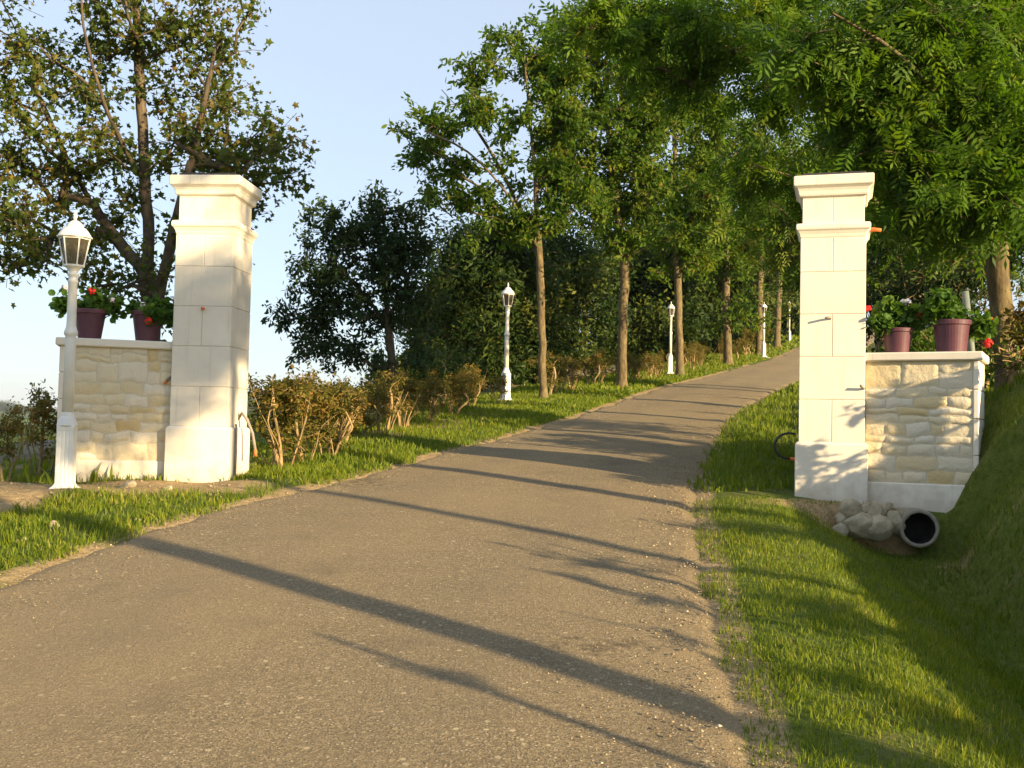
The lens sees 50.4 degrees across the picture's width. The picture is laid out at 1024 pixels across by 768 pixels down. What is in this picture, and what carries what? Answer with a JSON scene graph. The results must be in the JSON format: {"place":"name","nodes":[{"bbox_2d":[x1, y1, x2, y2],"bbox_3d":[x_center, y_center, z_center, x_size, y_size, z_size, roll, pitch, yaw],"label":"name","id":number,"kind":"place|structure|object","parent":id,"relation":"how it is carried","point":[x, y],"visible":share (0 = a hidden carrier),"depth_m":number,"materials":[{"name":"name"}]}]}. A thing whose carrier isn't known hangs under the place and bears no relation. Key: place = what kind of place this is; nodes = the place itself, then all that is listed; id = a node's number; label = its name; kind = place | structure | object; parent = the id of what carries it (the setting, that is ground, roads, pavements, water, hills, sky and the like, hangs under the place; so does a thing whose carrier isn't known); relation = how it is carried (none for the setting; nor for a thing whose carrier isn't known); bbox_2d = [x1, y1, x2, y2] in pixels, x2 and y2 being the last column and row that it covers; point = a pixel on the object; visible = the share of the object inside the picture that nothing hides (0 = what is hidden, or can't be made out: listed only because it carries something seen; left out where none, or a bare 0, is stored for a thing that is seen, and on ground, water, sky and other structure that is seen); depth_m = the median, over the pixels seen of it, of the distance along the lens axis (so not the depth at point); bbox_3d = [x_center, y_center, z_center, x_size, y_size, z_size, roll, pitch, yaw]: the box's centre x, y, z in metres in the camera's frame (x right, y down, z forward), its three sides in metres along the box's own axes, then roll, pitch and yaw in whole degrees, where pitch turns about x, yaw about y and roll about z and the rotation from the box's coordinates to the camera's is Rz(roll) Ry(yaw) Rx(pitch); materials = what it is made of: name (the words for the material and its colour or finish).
{"place":"outdoors","nodes":[
{"label":"outdoors","id":0,"kind":"place"},
{"bbox_2d":[0,365,615,463],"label":"hedge","id":1,"kind":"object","parent":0,"point":[25,451],"depth_m":12.10,"materials":[{"name":"plant"}]},
{"bbox_2d":[0,327,873,767],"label":"road","id":2,"kind":"structure","parent":0,"point":[406,617],"depth_m":5.21,"materials":[{"name":"asphalt"}]},
{"bbox_2d":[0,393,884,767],"bbox_3d":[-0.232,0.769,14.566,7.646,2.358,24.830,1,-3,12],"label":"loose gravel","id":3,"kind":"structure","parent":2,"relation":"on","point":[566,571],"depth_m":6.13,"materials":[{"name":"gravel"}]},
{"bbox_2d":[0,314,1023,767],"bbox_3d":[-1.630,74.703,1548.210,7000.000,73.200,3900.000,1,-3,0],"label":"ground","id":4,"kind":"structure","parent":0,"point":[998,462],"depth_m":7.34,"materials":[{"name":"plant"}]},
{"bbox_2d":[0,396,45,481],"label":"hedge shrub","id":5,"kind":"object","parent":4,"relation":"on","point":[15,428],"visible":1,"depth_m":9.57,"materials":[{"name":"green plant"}]},
{"bbox_2d":[20,379,57,475],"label":"hedge shrub","id":6,"kind":"object","parent":4,"relation":"on","point":[42,410],"visible":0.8,"depth_m":10.26,"materials":[{"name":"green plant"}]},
{"bbox_2d":[49,210,92,488],"bbox_3d":[-3.703,-0.220,9.115,0.420,2.495,0.420,2,-3,-10],"label":"street lamp","id":7,"kind":"object","parent":4,"relation":"on","point":[74,237],"visible":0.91,"depth_m":9.07,"materials":[{"name":"metal"}]},
{"bbox_2d":[55,337,172,481],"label":"wing wall","id":8,"kind":"structure","parent":4,"relation":"on","point":[122,394],"depth_m":9.91,"materials":[{"name":"yellow stone"}]},
{"bbox_2d":[48,284,128,338],"bbox_3d":[-3.910,-0.661,10.008,0.752,0.507,0.310,1,-3,0],"label":"potted geranium","id":9,"kind":"object","parent":8,"relation":"on","point":[95,307],"visible":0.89,"depth_m":9.94,"materials":[{"name":"green leaves"},{"name":"purple plastic"},{"name":"red petals"}]},
{"bbox_2d":[125,292,173,340],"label":"potted geranium","id":10,"kind":"object","parent":8,"relation":"on","point":[152,315],"visible":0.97,"depth_m":10.06,"materials":[{"name":"plant"}]},
{"bbox_2d":[119,480,136,487],"bbox_3d":[-3.288,0.872,9.327,0.136,0.095,0.099,0,-3,27],"label":"loose stone","id":11,"kind":"object","parent":4,"relation":"on","point":[130,483],"visible":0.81,"depth_m":9.29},
{"bbox_2d":[0,392,266,426],"bbox_3d":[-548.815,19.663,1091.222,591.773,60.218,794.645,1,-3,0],"label":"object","id":12,"kind":"object","parent":4,"relation":"on","point":[3,406],"visible":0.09,"depth_m":1337.65,"materials":[{"name":"green plant"}]},
{"bbox_2d":[0,0,320,341],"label":"maple tree","id":13,"kind":"object","parent":4,"relation":"on","point":[149,281],"visible":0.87,"depth_m":13.58,"materials":[{"name":"green plant"}]},
{"bbox_2d":[164,173,261,482],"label":"gate pillar","id":14,"kind":"structure","parent":4,"relation":"on","point":[216,235],"depth_m":9.97,"materials":[{"name":"beige stone"}]},
{"bbox_2d":[234,424,237,475],"bbox_3d":[-2.546,0.646,10.017,0.022,0.558,0.052,2,-3,-23],"label":"conduit hose","id":15,"kind":"object","parent":14,"relation":"attached to","point":[236,431],"visible":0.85,"depth_m":10.00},
{"bbox_2d":[238,412,256,455],"bbox_3d":[-2.472,0.465,10.142,0.234,0.415,0.038,0,-3,21],"label":"conduit hose","id":16,"kind":"object","parent":14,"relation":"attached to","point":[250,429],"visible":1,"depth_m":10.12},
{"bbox_2d":[247,364,322,468],"bbox_3d":[-2.321,0.350,10.692,0.960,1.115,0.981,2,-3,-20],"label":"hedge shrub","id":17,"kind":"object","parent":4,"relation":"on","point":[274,391],"visible":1,"depth_m":10.65,"materials":[{"name":"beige plant"}]},
{"bbox_2d":[263,360,343,460],"bbox_3d":[-2.148,0.315,11.205,0.852,1.103,0.904,2,-3,-11],"label":"hedge shrub","id":18,"kind":"object","parent":4,"relation":"on","point":[328,399],"visible":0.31,"depth_m":11.19,"materials":[{"name":"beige plant"}]},
{"bbox_2d":[304,373,351,444],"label":"hedge shrub","id":19,"kind":"object","parent":4,"relation":"on","point":[333,385],"visible":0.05,"depth_m":12.46,"materials":[{"name":"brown plant"}]},
{"bbox_2d":[299,382,375,456],"bbox_3d":[-1.899,0.402,11.638,0.839,0.846,0.819,1,-3,9],"label":"hedge shrub","id":20,"kind":"object","parent":4,"relation":"on","point":[335,444],"visible":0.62,"depth_m":11.53,"materials":[{"name":"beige plant"}]},
{"bbox_2d":[307,377,375,450],"bbox_3d":[-1.954,0.355,12.120,0.820,0.885,0.723,3,-3,-41],"label":"hedge shrub","id":21,"kind":"object","parent":4,"relation":"on","point":[343,427],"visible":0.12,"depth_m":12.13,"materials":[{"name":"beige plant"}]},
{"bbox_2d":[332,376,376,441],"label":"hedge shrub","id":22,"kind":"object","parent":4,"relation":"on","point":[354,418],"visible":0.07,"depth_m":12.95,"materials":[{"name":"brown plant"}]},
{"bbox_2d":[345,383,383,438],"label":"hedge shrub","id":23,"kind":"object","parent":4,"relation":"on","point":[365,420],"visible":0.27,"depth_m":13.38,"materials":[{"name":"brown plant"}]},
{"bbox_2d":[260,179,469,413],"bbox_3d":[-2.326,-1.328,17.534,3.327,3.824,2.208,1,-3,0],"label":"oak tree","id":24,"kind":"object","parent":4,"relation":"on","point":[386,259],"visible":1,"depth_m":17.37,"materials":[{"name":"green plant"}]},
{"bbox_2d":[363,375,393,434],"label":"hedge shrub","id":25,"kind":"object","parent":4,"relation":"on","point":[384,397],"visible":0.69,"depth_m":13.76,"materials":[{"name":"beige plant"}]},
{"bbox_2d":[355,369,410,430],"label":"hedge shrub","id":26,"kind":"object","parent":4,"relation":"on","point":[377,379],"visible":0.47,"depth_m":14.29,"materials":[{"name":"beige plant"}]},
{"bbox_2d":[386,363,429,428],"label":"hedge shrub","id":27,"kind":"object","parent":4,"relation":"on","point":[410,386],"visible":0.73,"depth_m":14.75,"materials":[{"name":"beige plant"}]},
{"bbox_2d":[397,383,428,425],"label":"hedge shrub","id":28,"kind":"object","parent":4,"relation":"on","point":[416,407],"visible":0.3,"depth_m":15.25,"materials":[{"name":"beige plant"}]},
{"bbox_2d":[355,288,496,393],"bbox_3d":[-2.246,-0.550,26.038,3.935,3.522,2.554,1,-3,0],"label":"woodland tree","id":29,"kind":"object","parent":4,"relation":"on","point":[457,357],"visible":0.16,"depth_m":25.59,"materials":[{"name":"green plant"}]},
{"bbox_2d":[407,374,449,423],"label":"hedge shrub","id":30,"kind":"object","parent":4,"relation":"on","point":[432,393],"visible":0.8,"depth_m":15.76,"materials":[{"name":"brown plant"}]},
{"bbox_2d":[416,378,444,418],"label":"hedge shrub","id":31,"kind":"object","parent":4,"relation":"on","point":[435,404],"visible":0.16,"depth_m":16.33,"materials":[{"name":"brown plant"}]},
{"bbox_2d":[418,366,452,415],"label":"hedge shrub","id":32,"kind":"object","parent":4,"relation":"on","point":[437,388],"visible":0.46,"depth_m":16.89,"materials":[{"name":"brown plant"}]},
{"bbox_2d":[433,369,477,414],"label":"hedge shrub","id":33,"kind":"object","parent":4,"relation":"on","point":[463,385],"visible":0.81,"depth_m":17.46,"materials":[{"name":"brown plant"}]},
{"bbox_2d":[438,372,472,412],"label":"hedge shrub","id":34,"kind":"object","parent":4,"relation":"on","point":[459,404],"visible":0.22,"depth_m":18.07,"materials":[{"name":"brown plant"}]},
{"bbox_2d":[447,370,476,410],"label":"hedge shrub","id":35,"kind":"object","parent":4,"relation":"on","point":[466,382],"visible":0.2,"depth_m":18.67,"materials":[{"name":"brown plant"}]},
{"bbox_2d":[454,361,492,405],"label":"hedge shrub","id":36,"kind":"object","parent":4,"relation":"on","point":[466,370],"visible":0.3,"depth_m":19.91,"materials":[{"name":"brown plant"}]},
{"bbox_2d":[363,180,585,384],"bbox_3d":[-0.990,-1.840,29.984,6.214,7.553,4.959,1,-3,0],"label":"woodland tree","id":37,"kind":"object","parent":4,"relation":"on","point":[475,285],"visible":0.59,"depth_m":29.23,"materials":[{"name":"green plant"}]},
{"bbox_2d":[460,365,492,405],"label":"hedge shrub","id":38,"kind":"object","parent":4,"relation":"on","point":[476,377],"visible":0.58,"depth_m":19.30,"materials":[{"name":"brown plant"}]},
{"bbox_2d":[489,371,510,402],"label":"hedge shrub","id":39,"kind":"object","parent":4,"relation":"on","point":[501,382],"visible":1,"depth_m":20.45,"materials":[{"name":"brown plant"}]},
{"bbox_2d":[381,3,619,398],"bbox_3d":[-0.168,-3.742,22.501,5.118,8.249,2.511,1,-3,0],"label":"roadside tree","id":40,"kind":"object","parent":4,"relation":"on","point":[572,120],"visible":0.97,"depth_m":22.38,"materials":[{"name":"green plant"}]},
{"bbox_2d":[500,283,514,400],"bbox_3d":[-0.103,-0.779,21.655,0.420,2.495,0.420,3,-3,-40],"label":"street lamp","id":41,"kind":"object","parent":4,"relation":"on","point":[507,293],"visible":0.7,"depth_m":21.61,"materials":[{"name":"metal"}]},
{"bbox_2d":[524,351,564,394],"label":"hedge shrub","id":42,"kind":"object","parent":4,"relation":"on","point":[549,368],"visible":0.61,"depth_m":23.33,"materials":[{"name":"brown plant"}]},
{"bbox_2d":[547,352,573,391],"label":"hedge shrub","id":43,"kind":"object","parent":4,"relation":"on","point":[561,372],"visible":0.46,"depth_m":24.98,"materials":[{"name":"green plant"}]},
{"bbox_2d":[556,355,583,389],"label":"hedge shrub","id":44,"kind":"object","parent":4,"relation":"on","point":[575,368],"visible":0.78,"depth_m":25.73,"materials":[{"name":"green plant"}]},
{"bbox_2d":[560,357,585,388],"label":"hedge shrub","id":45,"kind":"object","parent":4,"relation":"on","point":[576,374],"visible":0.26,"depth_m":26.56,"materials":[{"name":"brown plant"}]},
{"bbox_2d":[519,215,639,372],"bbox_3d":[1.324,-2.433,38.082,6.187,8.827,4.963,1,-3,0],"label":"woodland tree","id":46,"kind":"object","parent":4,"relation":"on","point":[590,270],"visible":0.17,"depth_m":37.41,"materials":[{"name":"green plant"}]},
{"bbox_2d":[578,349,605,383],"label":"hedge shrub","id":47,"kind":"object","parent":4,"relation":"on","point":[589,363],"visible":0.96,"depth_m":28.23,"materials":[{"name":"brown plant"}]},
{"bbox_2d":[585,350,616,383],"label":"hedge shrub","id":48,"kind":"object","parent":4,"relation":"on","point":[609,361],"visible":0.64,"depth_m":28.91,"materials":[{"name":"brown plant"}]},
{"bbox_2d":[510,0,707,387],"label":"roadside tree","id":49,"kind":"object","parent":4,"relation":"on","point":[623,151],"visible":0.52,"depth_m":27.46,"materials":[{"name":"green plant"}]},
{"bbox_2d":[564,228,656,366],"bbox_3d":[2.062,-2.545,40.284,6.193,6.704,4.285,1,-3,0],"label":"woodland tree","id":50,"kind":"object","parent":4,"relation":"on","point":[600,302],"visible":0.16,"depth_m":39.57,"materials":[{"name":"green plant"}]},
{"bbox_2d":[579,230,649,347],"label":"woodland tree","id":51,"kind":"object","parent":4,"relation":"on","point":[595,337],"visible":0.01,"depth_m":46.05,"materials":[{"name":"green plant"}]},
{"bbox_2d":[608,349,638,379],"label":"hedge shrub","id":52,"kind":"object","parent":4,"relation":"on","point":[628,358],"visible":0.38,"depth_m":29.66,"materials":[{"name":"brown plant"}]},
{"bbox_2d":[611,351,636,376],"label":"hedge shrub","id":53,"kind":"object","parent":4,"relation":"on","point":[632,360],"visible":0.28,"depth_m":30.29,"materials":[{"name":"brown plant"}]},
{"bbox_2d":[627,353,643,378],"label":"hedge shrub","id":54,"kind":"object","parent":4,"relation":"on","point":[637,364],"visible":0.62,"depth_m":30.99,"materials":[{"name":"brown plant"}]},
{"bbox_2d":[635,357,648,378],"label":"hedge shrub","id":55,"kind":"object","parent":4,"relation":"on","point":[642,360],"visible":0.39,"depth_m":31.67,"materials":[{"name":"green plant"}]},
{"bbox_2d":[641,351,658,376],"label":"hedge shrub","id":56,"kind":"object","parent":4,"relation":"on","point":[647,358],"visible":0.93,"depth_m":32.42,"materials":[{"name":"brown plant"}]},
{"bbox_2d":[585,230,721,363],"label":"woodland tree","id":57,"kind":"object","parent":4,"relation":"on","point":[650,334],"visible":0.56,"depth_m":43.05,"materials":[{"name":"green plant"}]},
{"bbox_2d":[648,354,665,376],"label":"hedge shrub","id":58,"kind":"object","parent":4,"relation":"on","point":[659,366],"visible":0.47,"depth_m":33.10,"materials":[{"name":"green plant"}]},
{"bbox_2d":[650,347,668,375],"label":"hedge shrub","id":59,"kind":"object","parent":4,"relation":"on","point":[660,356],"visible":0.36,"depth_m":33.87,"materials":[{"name":"brown plant"}]},
{"bbox_2d":[667,302,674,373],"bbox_3d":[5.161,-1.448,35.403,0.420,2.495,0.420,1,-3,-4],"label":"street lamp","id":60,"kind":"object","parent":4,"relation":"on","point":[670,308],"visible":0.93,"depth_m":35.35,"materials":[{"name":"metal"}]},
{"bbox_2d":[666,342,695,367],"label":"hedge shrub","id":61,"kind":"object","parent":4,"relation":"on","point":[686,352],"visible":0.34,"depth_m":36.67,"materials":[{"name":"brown plant"}]},
{"bbox_2d":[683,339,702,368],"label":"hedge shrub","id":62,"kind":"object","parent":4,"relation":"on","point":[697,350],"visible":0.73,"depth_m":37.76,"materials":[{"name":"brown plant"}]},
{"bbox_2d":[632,28,758,375],"bbox_3d":[5.873,-6.173,34.809,4.949,12.052,4.079,1,-3,0],"label":"roadside tree","id":63,"kind":"object","parent":4,"relation":"on","point":[691,252],"visible":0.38,"depth_m":34.48,"materials":[{"name":"green plant"}]},
{"bbox_2d":[697,342,711,365],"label":"hedge shrub","id":64,"kind":"object","parent":4,"relation":"on","point":[705,350],"visible":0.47,"depth_m":39.93,"materials":[{"name":"brown plant"}]},
{"bbox_2d":[662,223,783,353],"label":"woodland tree","id":65,"kind":"object","parent":4,"relation":"on","point":[713,298],"visible":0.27,"depth_m":48.95,"materials":[{"name":"green plant"}]},
{"bbox_2d":[714,340,734,361],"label":"hedge shrub","id":66,"kind":"object","parent":4,"relation":"on","point":[721,350],"visible":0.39,"depth_m":42.39,"materials":[{"name":"brown plant"}]},
{"bbox_2d":[677,92,792,364],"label":"roadside tree","id":67,"kind":"object","parent":4,"relation":"on","point":[729,321],"visible":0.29,"depth_m":40.99,"materials":[{"name":"green plant"}]},
{"bbox_2d":[526,0,946,345],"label":"ash tree","id":68,"kind":"object","parent":4,"relation":"on","point":[696,35],"visible":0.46,"depth_m":14.99,"materials":[{"name":"green plant"}]},
{"bbox_2d":[732,337,749,357],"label":"hedge shrub","id":69,"kind":"object","parent":4,"relation":"on","point":[740,344],"visible":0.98,"depth_m":44.56,"materials":[{"name":"brown plant"}]},
{"bbox_2d":[739,327,755,354],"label":"hedge shrub","id":70,"kind":"object","parent":4,"relation":"on","point":[745,335],"visible":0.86,"depth_m":47.55,"materials":[{"name":"brown plant"}]},
{"bbox_2d":[715,113,805,354],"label":"roadside tree","id":71,"kind":"object","parent":4,"relation":"on","point":[759,339],"visible":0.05,"depth_m":48.10,"materials":[{"name":"green plant"}]},
{"bbox_2d":[731,226,799,344],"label":"woodland tree","id":72,"kind":"object","parent":4,"relation":"on","point":[793,298],"visible":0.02,"depth_m":57.00,"materials":[{"name":"green plant"}]},
{"bbox_2d":[761,304,769,357],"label":"street lamp","id":73,"kind":"object","parent":4,"relation":"on","point":[763,344],"visible":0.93,"depth_m":46.40,"materials":[{"name":"metal"}]},
{"bbox_2d":[767,253,799,335],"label":"woodland tree","id":74,"kind":"object","parent":4,"relation":"on","point":[796,321],"visible":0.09,"depth_m":68.92,"materials":[{"name":"green plant"}]},
{"bbox_2d":[772,148,798,347],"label":"roadside tree","id":75,"kind":"object","parent":4,"relation":"on","point":[777,336],"visible":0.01,"depth_m":54.09,"materials":[{"name":"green plant"}]},
{"bbox_2d":[723,97,867,334],"bbox_3d":[8.376,-3.857,27.143,6.110,8.445,4.597,0,-3,18],"label":"ash tree","id":76,"kind":"object","parent":4,"relation":"on","point":[771,262],"visible":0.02,"depth_m":27.04,"materials":[{"name":"green plant"}]},
{"bbox_2d":[794,171,873,503],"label":"gate pillar","id":77,"kind":"structure","parent":4,"relation":"on","point":[833,229],"depth_m":9.35,"materials":[{"name":"beige stone"}]},
{"bbox_2d":[773,432,794,460],"bbox_3d":[2.486,0.564,9.783,0.267,0.265,0.046,1,-3,8],"label":"conduit hose","id":78,"kind":"object","parent":77,"relation":"attached to","point":[775,449],"visible":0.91,"depth_m":9.78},
{"bbox_2d":[834,512,846,523],"bbox_3d":[2.687,1.117,8.882,0.099,0.140,0.106,1,-3,0],"label":"field stone","id":79,"kind":"object","parent":4,"relation":"on","point":[839,517],"visible":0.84,"depth_m":8.85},
{"bbox_2d":[831,523,849,537],"bbox_3d":[2.676,1.195,8.838,0.152,0.140,0.147,1,-3,0],"label":"field stone","id":80,"kind":"object","parent":4,"relation":"on","point":[841,527],"visible":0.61,"depth_m":8.78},
{"bbox_2d":[707,0,980,352],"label":"ash tree","id":81,"kind":"object","parent":4,"relation":"on","point":[777,210],"visible":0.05,"depth_m":19.52,"materials":[{"name":"green plant"}]},
{"bbox_2d":[842,512,872,539],"bbox_3d":[2.819,1.149,8.813,0.281,0.225,0.253,1,-3,0],"label":"field stone","id":82,"kind":"object","parent":4,"relation":"on","point":[859,525],"visible":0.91,"depth_m":8.72,"materials":[{"name":"stone"}]},
{"bbox_2d":[838,498,862,517],"bbox_3d":[2.779,1.049,8.919,0.232,0.223,0.152,3,-3,-29],"label":"field stone","id":83,"kind":"object","parent":82,"relation":"on","point":[847,507],"visible":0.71,"depth_m":8.86,"materials":[{"name":"stone"}]},
{"bbox_2d":[730,0,1023,390],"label":"ash tree","id":84,"kind":"object","parent":4,"relation":"on","point":[922,101],"visible":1,"depth_m":10.49,"materials":[{"name":"green plant"}]},
{"bbox_2d":[867,514,893,541],"bbox_3d":[2.956,1.166,8.814,0.250,0.218,0.239,1,-3,0],"label":"field stone","id":85,"kind":"object","parent":4,"relation":"on","point":[881,528],"visible":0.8,"depth_m":8.71,"materials":[{"name":"stone"}]},
{"bbox_2d":[866,501,886,515],"bbox_3d":[2.979,1.057,8.907,0.162,0.205,0.163,-1,-4,44],"label":"field stone","id":86,"kind":"object","parent":85,"relation":"on","point":[875,508],"visible":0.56,"depth_m":8.86,"materials":[{"name":"stone"}]},
{"bbox_2d":[886,510,905,534],"bbox_3d":[3.119,1.131,8.876,0.187,0.195,0.188,1,-3,0],"label":"field stone","id":87,"kind":"object","parent":4,"relation":"on","point":[894,517],"visible":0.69,"depth_m":8.81,"materials":[{"name":"stone"}]},
{"bbox_2d":[880,502,893,511],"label":"field stone","id":88,"kind":"object","parent":87,"relation":"on","point":[887,506],"visible":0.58,"depth_m":8.95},
{"bbox_2d":[783,190,1023,303],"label":"ash tree","id":89,"kind":"object","parent":4,"relation":"on","point":[1015,275],"visible":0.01,"depth_m":23.66,"materials":[{"name":"green plant"}]},
{"bbox_2d":[897,508,939,547],"bbox_3d":[3.360,1.192,9.152,0.311,0.325,0.806,1,-3,11],"label":"drain pipe","id":90,"kind":"object","parent":4,"relation":"in","point":[921,524],"visible":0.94,"depth_m":8.90,"materials":[{"name":"concrete"}]},
{"bbox_2d":[865,235,977,383],"bbox_3d":[4.747,-0.590,13.636,2.018,2.729,1.845,1,-3,0],"label":"bank shrub","id":91,"kind":"object","parent":4,"relation":"on","point":[871,300],"visible":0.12,"depth_m":13.24,"materials":[{"name":"green plant"}]},
{"bbox_2d":[865,351,988,512],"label":"wing wall","id":92,"kind":"structure","parent":4,"relation":"on","point":[924,418],"depth_m":9.09,"materials":[{"name":"yellow stone"}]},
{"bbox_2d":[865,295,925,351],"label":"potted geranium","id":93,"kind":"object","parent":92,"relation":"on","point":[897,324],"visible":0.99,"depth_m":9.27,"materials":[{"name":"plant"}]},
{"bbox_2d":[918,285,998,351],"bbox_3d":[3.764,-0.544,9.191,0.638,0.574,0.377,1,-3,0],"label":"potted geranium","id":94,"kind":"object","parent":92,"relation":"on","point":[955,327],"visible":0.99,"depth_m":9.10,"materials":[{"name":"plant"}]},
{"bbox_2d":[865,324,994,400],"bbox_3d":[4.026,0.157,10.636,1.240,1.566,1.437,-1,-3,38],"label":"bank shrub","id":95,"kind":"object","parent":4,"relation":"on","point":[921,344],"visible":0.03,"depth_m":10.55,"materials":[{"name":"green plant"}]},
{"bbox_2d":[869,232,1023,379],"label":"bank shrub","id":96,"kind":"object","parent":4,"relation":"on","point":[953,280],"visible":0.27,"depth_m":12.52,"materials":[{"name":"green plant"}]},
{"bbox_2d":[962,291,974,350],"bbox_3d":[4.134,-0.245,9.774,0.191,1.187,0.062,1,-3,0],"label":"plastic tube","id":97,"kind":"object","parent":4,"relation":"on","point":[966,301],"visible":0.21,"depth_m":9.77,"materials":[{"name":"plastic"}]},
{"bbox_2d":[977,337,1021,375],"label":"bank sapling","id":98,"kind":"object","parent":4,"relation":"on","point":[986,351],"visible":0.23,"depth_m":11.55,"materials":[{"name":"green plant"}]},
{"bbox_2d":[985,287,1023,374],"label":"bank shrub","id":99,"kind":"object","parent":4,"relation":"on","point":[1016,323],"visible":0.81,"depth_m":10.62,"materials":[{"name":"beige plant"}]},
{"bbox_2d":[986,334,1023,386],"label":"bank sapling","id":100,"kind":"object","parent":4,"relation":"on","point":[1011,358],"visible":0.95,"depth_m":10.43,"materials":[{"name":"beige plant"}]},
{"bbox_2d":[0,0,1023,408],"label":"sky","id":101,"kind":"structure","parent":0,"point":[348,65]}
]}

